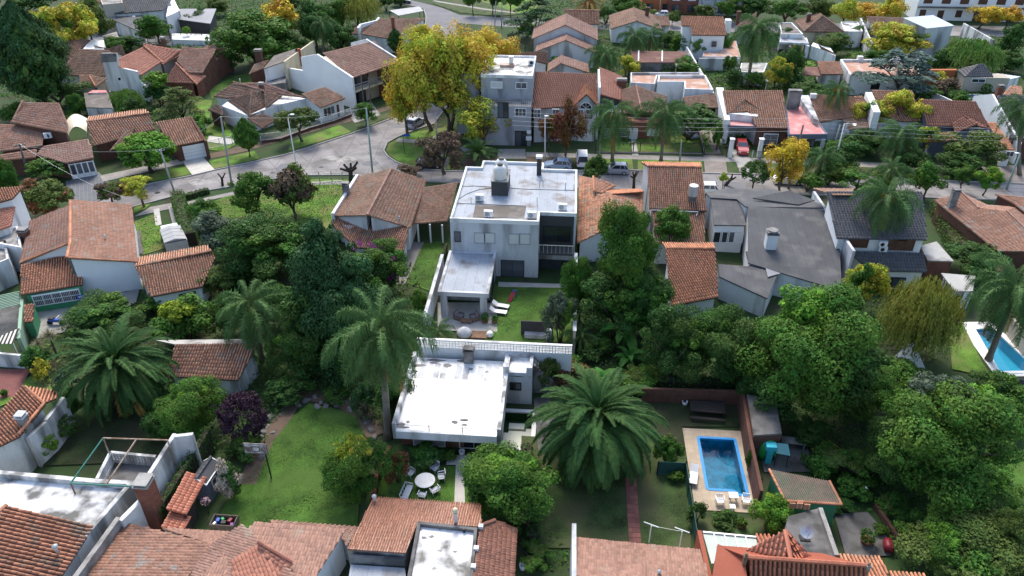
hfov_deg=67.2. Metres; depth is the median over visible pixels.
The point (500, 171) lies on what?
water tank
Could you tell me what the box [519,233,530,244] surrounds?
window
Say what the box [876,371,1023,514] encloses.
tree
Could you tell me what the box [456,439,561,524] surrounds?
tree
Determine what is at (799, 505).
tile stack
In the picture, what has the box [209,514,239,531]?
toy box
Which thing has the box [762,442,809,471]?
patio
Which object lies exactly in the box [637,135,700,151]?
lawn
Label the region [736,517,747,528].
potted plant
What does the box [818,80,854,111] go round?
palm tree
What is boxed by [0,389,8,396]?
potted plant
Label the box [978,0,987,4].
window
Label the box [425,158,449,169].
driveway
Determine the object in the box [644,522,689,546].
clothes line
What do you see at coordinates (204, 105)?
lawn
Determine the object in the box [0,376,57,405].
lawn
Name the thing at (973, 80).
window
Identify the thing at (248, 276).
tree
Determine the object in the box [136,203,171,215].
footpath
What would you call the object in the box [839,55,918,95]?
house
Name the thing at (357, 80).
window
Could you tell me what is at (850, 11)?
tree
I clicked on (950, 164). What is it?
shrub
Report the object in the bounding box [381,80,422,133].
tree
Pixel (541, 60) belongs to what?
annexe
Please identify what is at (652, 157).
footpath
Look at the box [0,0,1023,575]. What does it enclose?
ground
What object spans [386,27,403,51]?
tree
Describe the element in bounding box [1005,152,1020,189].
street lamp
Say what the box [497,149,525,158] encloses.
driveway
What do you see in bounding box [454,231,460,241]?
window
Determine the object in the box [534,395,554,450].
patio
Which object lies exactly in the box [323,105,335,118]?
window
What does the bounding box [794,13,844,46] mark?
house
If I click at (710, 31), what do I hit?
house
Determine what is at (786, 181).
parked car
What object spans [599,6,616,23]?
tree
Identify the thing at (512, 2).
tree
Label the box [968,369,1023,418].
tree
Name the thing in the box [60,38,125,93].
house
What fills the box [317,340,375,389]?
tree
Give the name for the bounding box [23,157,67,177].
tree
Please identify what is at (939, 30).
house
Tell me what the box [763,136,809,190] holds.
tree
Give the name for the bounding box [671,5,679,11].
window
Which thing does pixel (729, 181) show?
pollarded tree
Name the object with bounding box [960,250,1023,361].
palm tree
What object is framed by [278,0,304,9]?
tree
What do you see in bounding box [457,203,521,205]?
roof cable
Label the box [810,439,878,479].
tree
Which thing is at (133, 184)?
tree
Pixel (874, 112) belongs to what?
house
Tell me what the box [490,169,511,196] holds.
tank stand
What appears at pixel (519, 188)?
roof cable
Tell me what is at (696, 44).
tree
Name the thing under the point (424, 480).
round table
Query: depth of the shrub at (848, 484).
59.05 m
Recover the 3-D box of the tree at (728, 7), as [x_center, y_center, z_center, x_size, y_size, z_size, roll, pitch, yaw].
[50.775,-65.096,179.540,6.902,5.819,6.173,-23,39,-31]
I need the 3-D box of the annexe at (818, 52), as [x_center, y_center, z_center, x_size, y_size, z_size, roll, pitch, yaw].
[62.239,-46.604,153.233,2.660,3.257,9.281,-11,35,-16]
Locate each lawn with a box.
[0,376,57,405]
[37,417,170,465]
[63,110,79,127]
[134,214,164,254]
[194,100,211,119]
[204,121,234,150]
[209,73,251,98]
[214,179,347,231]
[221,404,363,527]
[377,466,468,503]
[408,241,444,290]
[480,0,537,13]
[485,284,572,341]
[521,436,690,547]
[597,141,631,151]
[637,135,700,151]
[649,402,739,459]
[695,517,764,538]
[701,134,712,152]
[756,457,762,478]
[805,59,815,66]
[840,53,856,58]
[949,322,989,374]
[969,450,1023,515]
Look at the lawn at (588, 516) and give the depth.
58.32 m
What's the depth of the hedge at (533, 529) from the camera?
55.95 m
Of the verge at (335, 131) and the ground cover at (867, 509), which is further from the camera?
the verge at (335, 131)
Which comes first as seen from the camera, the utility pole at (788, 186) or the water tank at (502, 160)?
the water tank at (502, 160)
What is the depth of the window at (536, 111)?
116.13 m
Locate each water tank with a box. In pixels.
[493,163,506,180]
[495,157,507,172]
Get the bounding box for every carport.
[160,223,189,252]
[389,7,424,22]
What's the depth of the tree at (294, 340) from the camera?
68.98 m
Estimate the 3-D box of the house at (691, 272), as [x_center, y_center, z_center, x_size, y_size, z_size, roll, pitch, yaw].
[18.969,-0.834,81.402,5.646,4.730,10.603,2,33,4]
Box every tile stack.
[788,502,795,508]
[796,502,802,508]
[803,504,809,509]
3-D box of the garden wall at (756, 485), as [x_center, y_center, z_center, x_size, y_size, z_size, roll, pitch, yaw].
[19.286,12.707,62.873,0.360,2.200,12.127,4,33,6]
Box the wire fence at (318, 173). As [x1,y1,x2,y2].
[307,171,342,182]
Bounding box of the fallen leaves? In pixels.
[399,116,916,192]
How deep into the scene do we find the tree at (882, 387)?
64.45 m
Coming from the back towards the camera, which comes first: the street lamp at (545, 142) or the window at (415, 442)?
the street lamp at (545, 142)
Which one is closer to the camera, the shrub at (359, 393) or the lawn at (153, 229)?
the shrub at (359, 393)
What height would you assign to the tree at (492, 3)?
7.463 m
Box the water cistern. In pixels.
[764,442,776,463]
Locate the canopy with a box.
[66,114,90,143]
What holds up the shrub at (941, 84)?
on the ground at (894, 562)
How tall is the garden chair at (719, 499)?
0.854 m
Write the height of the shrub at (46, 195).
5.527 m
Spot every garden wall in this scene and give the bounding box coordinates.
[0,352,25,368]
[17,299,28,351]
[370,445,391,500]
[423,254,443,332]
[572,253,577,353]
[641,387,748,404]
[685,46,713,92]
[698,58,739,70]
[737,385,763,502]
[873,503,907,549]
[924,94,951,100]
[959,23,994,46]
[1006,320,1023,354]
[1016,378,1023,384]
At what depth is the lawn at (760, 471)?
61.88 m
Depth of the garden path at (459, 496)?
60.76 m
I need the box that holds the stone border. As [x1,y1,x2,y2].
[257,379,376,460]
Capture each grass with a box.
[44,402,685,540]
[137,182,1023,505]
[224,243,571,527]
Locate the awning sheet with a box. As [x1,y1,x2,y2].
[774,443,789,466]
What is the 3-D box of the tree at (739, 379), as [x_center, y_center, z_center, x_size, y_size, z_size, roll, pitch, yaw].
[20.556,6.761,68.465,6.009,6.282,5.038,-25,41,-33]
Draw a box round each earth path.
[240,399,301,483]
[299,389,383,437]
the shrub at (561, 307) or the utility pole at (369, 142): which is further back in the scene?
the utility pole at (369, 142)
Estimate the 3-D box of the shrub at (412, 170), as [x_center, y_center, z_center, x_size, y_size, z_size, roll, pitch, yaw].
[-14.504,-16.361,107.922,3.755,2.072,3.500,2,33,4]
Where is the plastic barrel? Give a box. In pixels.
[883,537,893,552]
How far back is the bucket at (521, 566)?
53.90 m
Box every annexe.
[249,41,315,90]
[514,50,547,71]
[808,43,836,61]
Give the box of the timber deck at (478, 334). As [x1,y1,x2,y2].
[458,330,487,338]
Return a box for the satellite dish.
[799,524,813,541]
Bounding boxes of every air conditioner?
[475,194,483,201]
[484,210,492,217]
[527,211,535,218]
[558,203,566,210]
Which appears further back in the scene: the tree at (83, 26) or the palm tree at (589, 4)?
the palm tree at (589, 4)
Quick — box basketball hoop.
[242,443,271,478]
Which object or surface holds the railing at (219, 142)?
on the ground at (894, 562)
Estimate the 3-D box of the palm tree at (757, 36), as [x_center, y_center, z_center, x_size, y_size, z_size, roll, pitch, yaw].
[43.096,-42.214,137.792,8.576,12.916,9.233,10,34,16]
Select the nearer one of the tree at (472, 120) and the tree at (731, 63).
the tree at (472, 120)
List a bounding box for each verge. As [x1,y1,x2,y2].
[133,203,150,212]
[146,166,190,181]
[209,151,258,168]
[289,125,350,149]
[355,113,391,129]
[386,127,449,168]
[433,0,518,15]
[462,159,496,167]
[526,156,572,168]
[584,158,632,169]
[638,159,702,171]
[728,162,739,172]
[753,163,916,177]
[940,170,954,179]
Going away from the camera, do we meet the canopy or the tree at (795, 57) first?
the canopy
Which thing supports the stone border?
on the ground at (894, 562)
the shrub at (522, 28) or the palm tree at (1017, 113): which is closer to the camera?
the palm tree at (1017, 113)
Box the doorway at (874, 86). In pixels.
[869,82,883,89]
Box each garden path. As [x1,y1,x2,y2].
[397,242,423,283]
[446,455,469,503]
[631,139,637,154]
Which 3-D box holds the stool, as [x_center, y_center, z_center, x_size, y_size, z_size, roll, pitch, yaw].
[16.684,16.664,58.303,0.420,0.420,0.420,2,33,4]
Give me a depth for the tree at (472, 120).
114.88 m
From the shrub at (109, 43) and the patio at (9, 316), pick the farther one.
the shrub at (109, 43)
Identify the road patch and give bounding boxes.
[188,179,212,184]
[275,163,291,173]
[322,155,356,161]
[362,161,378,165]
[392,123,404,127]
[722,181,744,188]
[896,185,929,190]
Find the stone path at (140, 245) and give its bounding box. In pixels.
[137,231,143,253]
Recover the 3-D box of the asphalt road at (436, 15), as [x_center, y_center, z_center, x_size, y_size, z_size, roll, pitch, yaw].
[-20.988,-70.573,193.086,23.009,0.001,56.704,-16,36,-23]
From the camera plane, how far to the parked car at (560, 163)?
109.96 m
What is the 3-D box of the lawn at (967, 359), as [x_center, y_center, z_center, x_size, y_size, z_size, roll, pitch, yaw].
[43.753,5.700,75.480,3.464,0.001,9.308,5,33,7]
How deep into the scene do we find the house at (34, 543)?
50.69 m
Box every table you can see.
[415,473,434,487]
[460,318,471,323]
[689,400,725,423]
[728,492,738,502]
[781,436,805,450]
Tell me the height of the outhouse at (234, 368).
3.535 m
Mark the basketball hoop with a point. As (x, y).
(252, 448)
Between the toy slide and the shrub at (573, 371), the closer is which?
the shrub at (573, 371)
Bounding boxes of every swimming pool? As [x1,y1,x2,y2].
[697,436,748,495]
[971,326,1023,373]
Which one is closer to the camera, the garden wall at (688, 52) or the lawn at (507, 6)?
the garden wall at (688, 52)
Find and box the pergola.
[0,291,22,328]
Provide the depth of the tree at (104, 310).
76.05 m
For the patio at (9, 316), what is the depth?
79.40 m
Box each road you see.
[98,18,1023,205]
[404,0,503,34]
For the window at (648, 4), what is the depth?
186.92 m
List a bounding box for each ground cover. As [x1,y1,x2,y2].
[34,255,961,383]
[144,358,392,457]
[521,431,1023,574]
[576,256,925,501]
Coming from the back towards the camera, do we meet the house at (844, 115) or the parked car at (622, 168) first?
the house at (844, 115)
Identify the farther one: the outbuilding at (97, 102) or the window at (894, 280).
the outbuilding at (97, 102)
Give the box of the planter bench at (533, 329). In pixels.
[521,320,552,338]
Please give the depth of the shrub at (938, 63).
146.54 m
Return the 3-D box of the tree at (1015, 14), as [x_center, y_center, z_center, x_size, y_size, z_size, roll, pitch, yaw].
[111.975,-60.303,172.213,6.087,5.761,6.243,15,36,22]
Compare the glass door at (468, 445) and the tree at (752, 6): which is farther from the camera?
the tree at (752, 6)
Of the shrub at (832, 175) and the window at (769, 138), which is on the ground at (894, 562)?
the shrub at (832, 175)
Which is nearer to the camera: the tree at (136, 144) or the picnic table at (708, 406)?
the picnic table at (708, 406)
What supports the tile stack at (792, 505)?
on the flat roof shed at (822, 540)
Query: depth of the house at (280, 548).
51.30 m
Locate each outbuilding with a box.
[84,90,113,116]
[746,394,781,456]
[919,241,953,279]
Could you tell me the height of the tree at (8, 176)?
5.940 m
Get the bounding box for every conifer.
[0,0,74,102]
[277,217,379,348]
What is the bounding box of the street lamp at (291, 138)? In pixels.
[288,114,296,163]
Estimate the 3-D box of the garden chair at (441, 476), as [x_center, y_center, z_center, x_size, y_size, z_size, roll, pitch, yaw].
[-5.538,14.781,60.733,0.620,1.053,0.675,-6,33,-9]
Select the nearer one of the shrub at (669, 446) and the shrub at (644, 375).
the shrub at (669, 446)
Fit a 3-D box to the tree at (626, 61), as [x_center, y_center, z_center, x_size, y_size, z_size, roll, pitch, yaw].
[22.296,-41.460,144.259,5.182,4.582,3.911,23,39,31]
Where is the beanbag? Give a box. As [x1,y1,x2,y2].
[457,327,471,337]
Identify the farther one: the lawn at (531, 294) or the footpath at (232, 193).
the footpath at (232, 193)
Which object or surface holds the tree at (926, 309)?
on the ground at (894, 562)
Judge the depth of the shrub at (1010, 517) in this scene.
52.05 m
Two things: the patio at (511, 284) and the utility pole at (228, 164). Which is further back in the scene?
the utility pole at (228, 164)
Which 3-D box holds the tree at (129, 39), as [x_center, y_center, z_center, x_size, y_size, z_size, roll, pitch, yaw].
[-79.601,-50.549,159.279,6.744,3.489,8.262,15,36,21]
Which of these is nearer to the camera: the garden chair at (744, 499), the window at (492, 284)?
the garden chair at (744, 499)
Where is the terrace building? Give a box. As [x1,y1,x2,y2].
[903,0,1023,21]
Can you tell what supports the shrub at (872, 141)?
on the ground at (894, 562)
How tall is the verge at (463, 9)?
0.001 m
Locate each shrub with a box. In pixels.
[17,345,51,369]
[19,178,75,215]
[29,357,50,380]
[50,365,79,392]
[51,386,83,413]
[103,36,126,49]
[120,96,145,111]
[132,294,162,314]
[142,84,175,104]
[148,292,214,339]
[183,6,216,17]
[186,197,221,220]
[193,113,213,133]
[200,496,210,512]
[214,457,243,498]
[223,431,263,463]
[228,52,244,69]
[264,372,317,406]
[272,31,309,54]
[288,356,324,379]
[322,382,353,405]
[325,22,359,48]
[326,0,352,26]
[349,381,375,413]
[379,0,392,10]
[383,451,409,484]
[392,0,402,5]
[397,163,421,175]
[409,440,447,471]
[444,449,456,460]
[517,20,534,36]
[519,538,554,573]
[540,290,579,343]
[546,56,558,66]
[549,351,592,386]
[576,332,615,361]
[582,153,610,178]
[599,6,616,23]
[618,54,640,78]
[618,363,664,396]
[637,4,657,14]
[652,433,685,461]
[655,30,675,45]
[668,469,689,480]
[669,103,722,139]
[685,501,708,522]
[711,509,738,531]
[712,123,723,147]
[718,172,729,188]
[723,32,732,47]
[744,449,751,470]
[745,71,765,87]
[769,27,792,41]
[788,413,830,450]
[789,70,808,85]
[790,80,830,99]
[797,172,825,191]
[800,452,818,473]
[815,160,850,185]
[835,497,853,514]
[837,470,876,501]
[838,128,884,154]
[841,262,890,310]
[852,25,871,37]
[863,49,890,58]
[872,523,889,534]
[874,490,911,520]
[890,148,932,170]
[892,494,1023,575]
[893,502,965,574]
[927,49,958,68]
[932,77,960,94]
[934,150,992,174]
[947,90,970,100]
[983,498,1023,563]
[999,50,1023,70]
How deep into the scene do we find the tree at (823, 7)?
176.56 m
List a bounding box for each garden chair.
[406,466,415,478]
[417,490,426,500]
[429,459,439,472]
[429,484,440,496]
[438,468,445,481]
[714,493,724,505]
[741,493,750,506]
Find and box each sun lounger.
[489,306,506,315]
[492,299,509,309]
[689,463,698,484]
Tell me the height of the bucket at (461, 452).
0.450 m
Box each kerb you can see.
[96,3,426,201]
[132,174,995,207]
[383,28,1023,183]
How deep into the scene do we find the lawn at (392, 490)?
60.33 m
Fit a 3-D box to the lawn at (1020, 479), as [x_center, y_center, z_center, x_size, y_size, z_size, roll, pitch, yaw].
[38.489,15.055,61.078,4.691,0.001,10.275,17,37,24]
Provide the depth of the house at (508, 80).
116.87 m
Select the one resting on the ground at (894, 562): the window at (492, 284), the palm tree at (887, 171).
the palm tree at (887, 171)
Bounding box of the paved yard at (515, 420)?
[499,408,535,450]
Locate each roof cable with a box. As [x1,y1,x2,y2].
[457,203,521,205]
[462,186,574,190]
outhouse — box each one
[156,339,258,395]
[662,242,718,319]
[803,61,842,86]
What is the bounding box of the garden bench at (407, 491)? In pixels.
[399,481,412,499]
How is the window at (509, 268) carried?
in the house at (506, 240)
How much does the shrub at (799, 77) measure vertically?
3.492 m
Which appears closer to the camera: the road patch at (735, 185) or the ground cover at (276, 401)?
the ground cover at (276, 401)
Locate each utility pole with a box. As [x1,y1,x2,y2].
[14,143,30,178]
[157,149,174,191]
[220,116,231,180]
[360,74,365,101]
[366,108,372,172]
[368,77,371,111]
[435,112,437,144]
[679,140,681,161]
[787,125,803,188]
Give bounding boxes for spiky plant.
[28,337,43,346]
[36,328,59,353]
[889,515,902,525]
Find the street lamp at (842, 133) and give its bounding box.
[836,123,856,152]
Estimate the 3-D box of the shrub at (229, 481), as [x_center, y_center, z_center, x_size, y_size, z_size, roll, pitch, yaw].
[-21.544,14.424,58.740,2.184,3.938,2.217,2,33,4]
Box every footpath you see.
[100,159,183,180]
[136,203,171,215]
[187,181,341,204]
[204,106,391,158]
[396,136,435,142]
[434,0,515,12]
[441,147,472,156]
[526,152,751,161]
[752,158,986,171]
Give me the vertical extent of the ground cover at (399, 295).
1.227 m
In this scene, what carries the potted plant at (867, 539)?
on the patio at (850, 526)
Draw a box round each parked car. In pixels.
[394,0,411,3]
[407,117,424,128]
[416,156,441,168]
[544,157,571,168]
[576,149,588,166]
[605,162,629,174]
[655,10,668,15]
[676,127,699,138]
[704,181,719,192]
[735,138,749,154]
[772,175,803,185]
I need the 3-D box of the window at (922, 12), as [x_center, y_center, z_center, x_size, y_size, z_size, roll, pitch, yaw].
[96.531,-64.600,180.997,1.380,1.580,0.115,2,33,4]
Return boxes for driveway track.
[153,208,161,224]
[168,206,175,222]
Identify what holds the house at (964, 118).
on the ground at (894, 562)
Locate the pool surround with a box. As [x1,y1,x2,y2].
[964,322,1023,375]
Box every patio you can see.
[0,296,20,338]
[0,369,29,397]
[36,290,138,337]
[62,36,214,46]
[207,136,234,144]
[438,302,496,331]
[498,282,566,287]
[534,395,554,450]
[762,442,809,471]
[834,512,890,555]
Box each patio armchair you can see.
[453,309,463,320]
[469,310,479,322]
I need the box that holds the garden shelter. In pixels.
[941,273,974,308]
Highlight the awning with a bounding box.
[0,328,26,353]
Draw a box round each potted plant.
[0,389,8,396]
[481,312,488,323]
[491,315,498,323]
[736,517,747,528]
[860,528,877,545]
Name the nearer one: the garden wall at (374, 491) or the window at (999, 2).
the garden wall at (374, 491)
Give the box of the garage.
[134,245,215,312]
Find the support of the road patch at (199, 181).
on the road at (347, 144)
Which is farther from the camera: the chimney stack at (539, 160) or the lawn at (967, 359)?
the chimney stack at (539, 160)
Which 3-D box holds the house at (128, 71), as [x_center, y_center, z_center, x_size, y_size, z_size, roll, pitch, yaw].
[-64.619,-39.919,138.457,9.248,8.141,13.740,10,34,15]
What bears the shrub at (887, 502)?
on the ground at (894, 562)
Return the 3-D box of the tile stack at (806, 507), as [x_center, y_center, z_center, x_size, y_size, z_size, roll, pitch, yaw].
[21.105,15.675,55.137,0.462,0.470,0.210,2,33,4]
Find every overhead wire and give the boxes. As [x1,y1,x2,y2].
[517,125,770,131]
[524,121,806,127]
[807,126,989,136]
[810,122,989,132]
[813,118,989,128]
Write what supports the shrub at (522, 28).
on the ground at (894, 562)
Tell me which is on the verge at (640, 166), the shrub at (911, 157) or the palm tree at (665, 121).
the palm tree at (665, 121)
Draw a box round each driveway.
[66,172,108,200]
[184,157,213,174]
[346,102,379,122]
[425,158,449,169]
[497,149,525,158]
[699,130,720,153]
[703,155,726,172]
[732,149,749,172]
[995,165,1023,182]
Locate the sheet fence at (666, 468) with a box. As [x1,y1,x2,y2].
[656,460,697,543]
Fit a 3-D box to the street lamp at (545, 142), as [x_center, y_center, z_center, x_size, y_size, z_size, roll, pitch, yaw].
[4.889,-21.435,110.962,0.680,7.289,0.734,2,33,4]
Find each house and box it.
[0,100,97,178]
[0,186,30,291]
[0,385,74,472]
[0,432,202,562]
[0,503,93,575]
[15,199,142,311]
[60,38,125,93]
[73,517,357,575]
[86,109,210,161]
[94,0,123,39]
[101,43,179,101]
[114,0,180,43]
[159,36,232,97]
[172,9,217,44]
[208,78,345,130]
[289,39,396,107]
[331,167,457,255]
[347,494,517,575]
[350,17,424,52]
[392,345,509,448]
[437,160,576,316]
[456,55,535,145]
[503,352,562,403]
[532,13,597,73]
[532,69,600,141]
[565,9,599,43]
[570,523,707,575]
[577,175,643,261]
[598,67,667,139]
[609,7,670,43]
[629,72,717,113]
[640,0,667,10]
[641,161,706,263]
[667,0,698,13]
[678,16,739,60]
[694,529,925,575]
[698,0,744,15]
[705,189,855,317]
[715,88,787,157]
[735,11,767,85]
[777,22,809,57]
[785,89,827,152]
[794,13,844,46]
[809,93,868,140]
[813,188,927,288]
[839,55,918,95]
[840,22,862,47]
[854,90,920,138]
[859,16,903,57]
[903,15,953,58]
[914,84,1021,165]
[921,64,1019,91]
[931,187,1023,277]
[997,85,1023,158]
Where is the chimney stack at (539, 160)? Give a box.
[536,154,542,175]
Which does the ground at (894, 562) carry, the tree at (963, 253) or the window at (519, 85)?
the tree at (963, 253)
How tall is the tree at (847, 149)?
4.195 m
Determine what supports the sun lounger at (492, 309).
on the lawn at (531, 294)
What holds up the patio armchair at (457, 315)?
on the patio at (466, 308)
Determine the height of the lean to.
2.754 m
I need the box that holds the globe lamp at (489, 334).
[486,331,492,337]
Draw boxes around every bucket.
[459,449,464,455]
[519,563,524,570]
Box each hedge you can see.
[157,426,215,521]
[169,189,198,245]
[183,187,209,199]
[429,243,447,288]
[520,442,540,541]
[653,373,736,389]
[927,200,970,245]
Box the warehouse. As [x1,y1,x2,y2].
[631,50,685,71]
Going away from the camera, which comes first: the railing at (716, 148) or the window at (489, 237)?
the window at (489, 237)
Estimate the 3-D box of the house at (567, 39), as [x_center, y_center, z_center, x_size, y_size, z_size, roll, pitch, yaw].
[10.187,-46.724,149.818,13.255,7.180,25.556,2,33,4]
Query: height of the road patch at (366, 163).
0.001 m
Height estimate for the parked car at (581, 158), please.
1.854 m
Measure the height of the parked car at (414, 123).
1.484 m
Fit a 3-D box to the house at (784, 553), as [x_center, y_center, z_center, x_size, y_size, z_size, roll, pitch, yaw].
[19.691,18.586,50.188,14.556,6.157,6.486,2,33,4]
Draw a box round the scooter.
[47,315,61,324]
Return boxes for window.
[31,289,80,306]
[187,289,197,298]
[211,475,216,487]
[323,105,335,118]
[354,74,368,86]
[356,90,366,103]
[413,439,423,445]
[435,441,445,446]
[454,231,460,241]
[474,232,484,243]
[484,232,494,243]
[490,272,493,302]
[491,81,501,88]
[497,102,508,117]
[501,260,523,276]
[508,233,519,244]
[510,382,521,390]
[515,108,525,116]
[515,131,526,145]
[516,82,526,88]
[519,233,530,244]
[534,109,540,117]
[539,259,572,268]
[543,226,570,241]
[552,109,558,114]
[580,102,591,108]
[585,109,592,119]
[617,128,630,136]
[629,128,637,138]
[646,3,653,8]
[647,129,659,135]
[662,4,667,9]
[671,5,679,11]
[687,5,695,11]
[711,41,716,46]
[712,231,722,242]
[719,231,729,242]
[726,231,736,242]
[733,231,743,242]
[763,133,778,144]
[848,239,868,247]
[888,240,915,250]
[888,277,905,287]
[894,240,906,249]
[919,10,926,15]
[923,0,932,3]
[937,10,943,18]
[941,0,950,3]
[955,10,962,16]
[960,0,969,3]
[971,78,985,82]
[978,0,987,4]
[996,0,1005,4]
[1006,151,1014,156]
[1015,0,1023,4]
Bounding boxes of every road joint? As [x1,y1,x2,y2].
[122,135,392,198]
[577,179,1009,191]
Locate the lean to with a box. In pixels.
[161,471,206,529]
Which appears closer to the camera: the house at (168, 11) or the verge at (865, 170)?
the verge at (865, 170)
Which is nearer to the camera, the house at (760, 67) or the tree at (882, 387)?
the tree at (882, 387)
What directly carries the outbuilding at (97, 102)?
on the ground at (894, 562)
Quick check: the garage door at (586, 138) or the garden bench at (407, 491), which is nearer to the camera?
the garden bench at (407, 491)
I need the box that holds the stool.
[729,504,735,510]
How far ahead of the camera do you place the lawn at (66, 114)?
129.11 m
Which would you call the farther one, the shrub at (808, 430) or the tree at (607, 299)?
the tree at (607, 299)
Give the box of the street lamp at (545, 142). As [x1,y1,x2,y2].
[544,115,547,160]
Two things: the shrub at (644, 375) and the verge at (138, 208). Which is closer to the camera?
the shrub at (644, 375)
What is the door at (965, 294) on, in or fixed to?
in the garden shelter
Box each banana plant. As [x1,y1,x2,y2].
[595,367,616,379]
[600,313,649,354]
[613,346,645,368]
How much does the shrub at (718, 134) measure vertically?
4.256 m
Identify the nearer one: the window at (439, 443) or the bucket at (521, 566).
the bucket at (521, 566)
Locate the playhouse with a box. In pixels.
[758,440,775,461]
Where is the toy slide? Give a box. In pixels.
[507,290,516,302]
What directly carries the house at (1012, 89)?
on the ground at (894, 562)
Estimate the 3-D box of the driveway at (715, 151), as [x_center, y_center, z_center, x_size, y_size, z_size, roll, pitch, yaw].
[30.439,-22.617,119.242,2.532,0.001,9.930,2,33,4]
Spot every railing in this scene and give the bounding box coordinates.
[147,32,204,42]
[207,136,232,147]
[259,107,351,142]
[595,142,703,153]
[704,144,727,154]
[751,151,803,158]
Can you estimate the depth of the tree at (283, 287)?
76.19 m
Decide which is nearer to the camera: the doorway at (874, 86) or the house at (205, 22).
the doorway at (874, 86)
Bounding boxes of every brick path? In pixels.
[625,478,640,542]
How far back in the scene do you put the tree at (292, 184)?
93.81 m
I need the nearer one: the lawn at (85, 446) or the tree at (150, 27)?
the lawn at (85, 446)
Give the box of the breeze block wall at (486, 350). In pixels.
[417,337,571,380]
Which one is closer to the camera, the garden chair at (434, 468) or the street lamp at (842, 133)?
the garden chair at (434, 468)
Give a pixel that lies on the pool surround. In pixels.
(975, 341)
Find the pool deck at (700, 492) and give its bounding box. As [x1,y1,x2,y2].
[683,428,754,512]
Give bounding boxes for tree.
[0,0,58,10]
[0,101,19,124]
[0,157,20,187]
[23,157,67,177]
[28,1,98,43]
[29,77,92,107]
[43,312,178,427]
[58,288,145,338]
[63,0,116,39]
[64,93,86,114]
[93,181,126,202]
[105,35,144,51]
[108,88,146,112]
[113,131,177,173]
[118,175,151,207]
[133,14,173,43]
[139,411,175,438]
[140,70,168,104]
[151,374,228,438]
[153,86,205,121]
[181,26,190,35]
[189,210,253,252]
[196,263,235,292]
[202,0,229,12]
[204,8,296,66]
[204,294,243,334]
[212,206,300,281]
[215,278,287,363]
[215,390,268,439]
[217,173,225,185]
[223,253,279,291]
[227,171,273,217]
[230,117,260,155]
[260,0,299,30]
[262,161,318,219]
[263,282,291,322]
[263,311,325,369]
[272,106,319,141]
[276,221,306,262]
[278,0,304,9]
[291,0,340,48]
[303,15,337,55]
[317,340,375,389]
[319,432,393,504]
[320,283,438,440]
[334,0,383,24]
[340,161,357,184]
[342,237,408,295]
[353,102,377,126]
[375,374,417,417]
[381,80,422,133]
[382,25,461,129]
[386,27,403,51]
[406,23,433,41]
[409,288,427,319]
[411,22,457,49]
[414,129,463,174]
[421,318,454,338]
[424,87,470,131]
[427,19,498,128]
[453,94,511,144]
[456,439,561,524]
[460,136,501,166]
[463,0,481,15]
[464,22,521,54]
[483,0,500,13]
[501,0,524,15]
[502,0,558,41]
[509,486,544,535]
[524,362,669,494]
[537,114,556,152]
[537,357,561,390]
[552,93,587,157]
[559,255,592,320]
[560,320,599,356]
[573,0,605,15]
[579,271,668,337]
[584,44,621,72]
[588,98,639,161]
[596,199,661,287]
[610,0,643,11]
[617,25,648,55]
[619,265,676,338]
[630,171,638,188]
[633,97,693,161]
[637,23,664,50]
[639,303,707,383]
[653,204,693,242]
[660,55,705,72]
[665,10,680,25]
[669,33,686,50]
[684,302,759,380]
[690,39,706,52]
[694,4,717,15]
[714,0,741,18]
[716,332,777,396]
[722,55,738,78]
[724,68,745,86]
[724,174,735,185]
[730,13,782,86]
[732,280,894,418]
[734,0,775,19]
[740,159,770,188]
[741,367,798,423]
[747,492,794,534]
[762,56,794,87]
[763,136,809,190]
[772,0,809,21]
[778,44,806,82]
[797,0,836,16]
[803,145,846,184]
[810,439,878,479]
[811,32,853,52]
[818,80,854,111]
[822,138,865,166]
[829,0,863,21]
[834,165,892,190]
[839,358,902,420]
[846,176,922,238]
[851,46,939,98]
[851,99,895,122]
[855,1,884,20]
[861,21,933,53]
[862,416,912,484]
[866,155,915,190]
[873,274,966,361]
[875,117,924,163]
[876,0,910,17]
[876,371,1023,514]
[884,88,933,117]
[886,356,929,387]
[906,160,950,199]
[910,83,943,100]
[917,126,940,154]
[931,129,1008,166]
[936,70,949,81]
[939,37,1006,73]
[940,240,1013,280]
[953,164,980,188]
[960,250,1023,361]
[966,4,1007,29]
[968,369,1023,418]
[973,166,1006,195]
[975,449,1023,503]
[981,83,992,94]
[990,93,1023,174]
[996,21,1023,52]
[998,4,1023,28]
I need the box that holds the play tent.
[895,342,924,367]
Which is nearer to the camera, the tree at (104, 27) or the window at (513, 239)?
the window at (513, 239)
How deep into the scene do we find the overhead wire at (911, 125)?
107.06 m
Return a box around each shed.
[194,456,220,501]
[766,468,842,524]
[785,507,838,556]
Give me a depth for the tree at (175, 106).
120.96 m
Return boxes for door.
[68,160,97,178]
[182,143,206,160]
[336,104,340,117]
[459,442,488,448]
[578,133,591,140]
[960,292,969,307]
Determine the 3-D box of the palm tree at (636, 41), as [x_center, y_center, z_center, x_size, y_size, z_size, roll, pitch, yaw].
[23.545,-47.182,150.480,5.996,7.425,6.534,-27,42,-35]

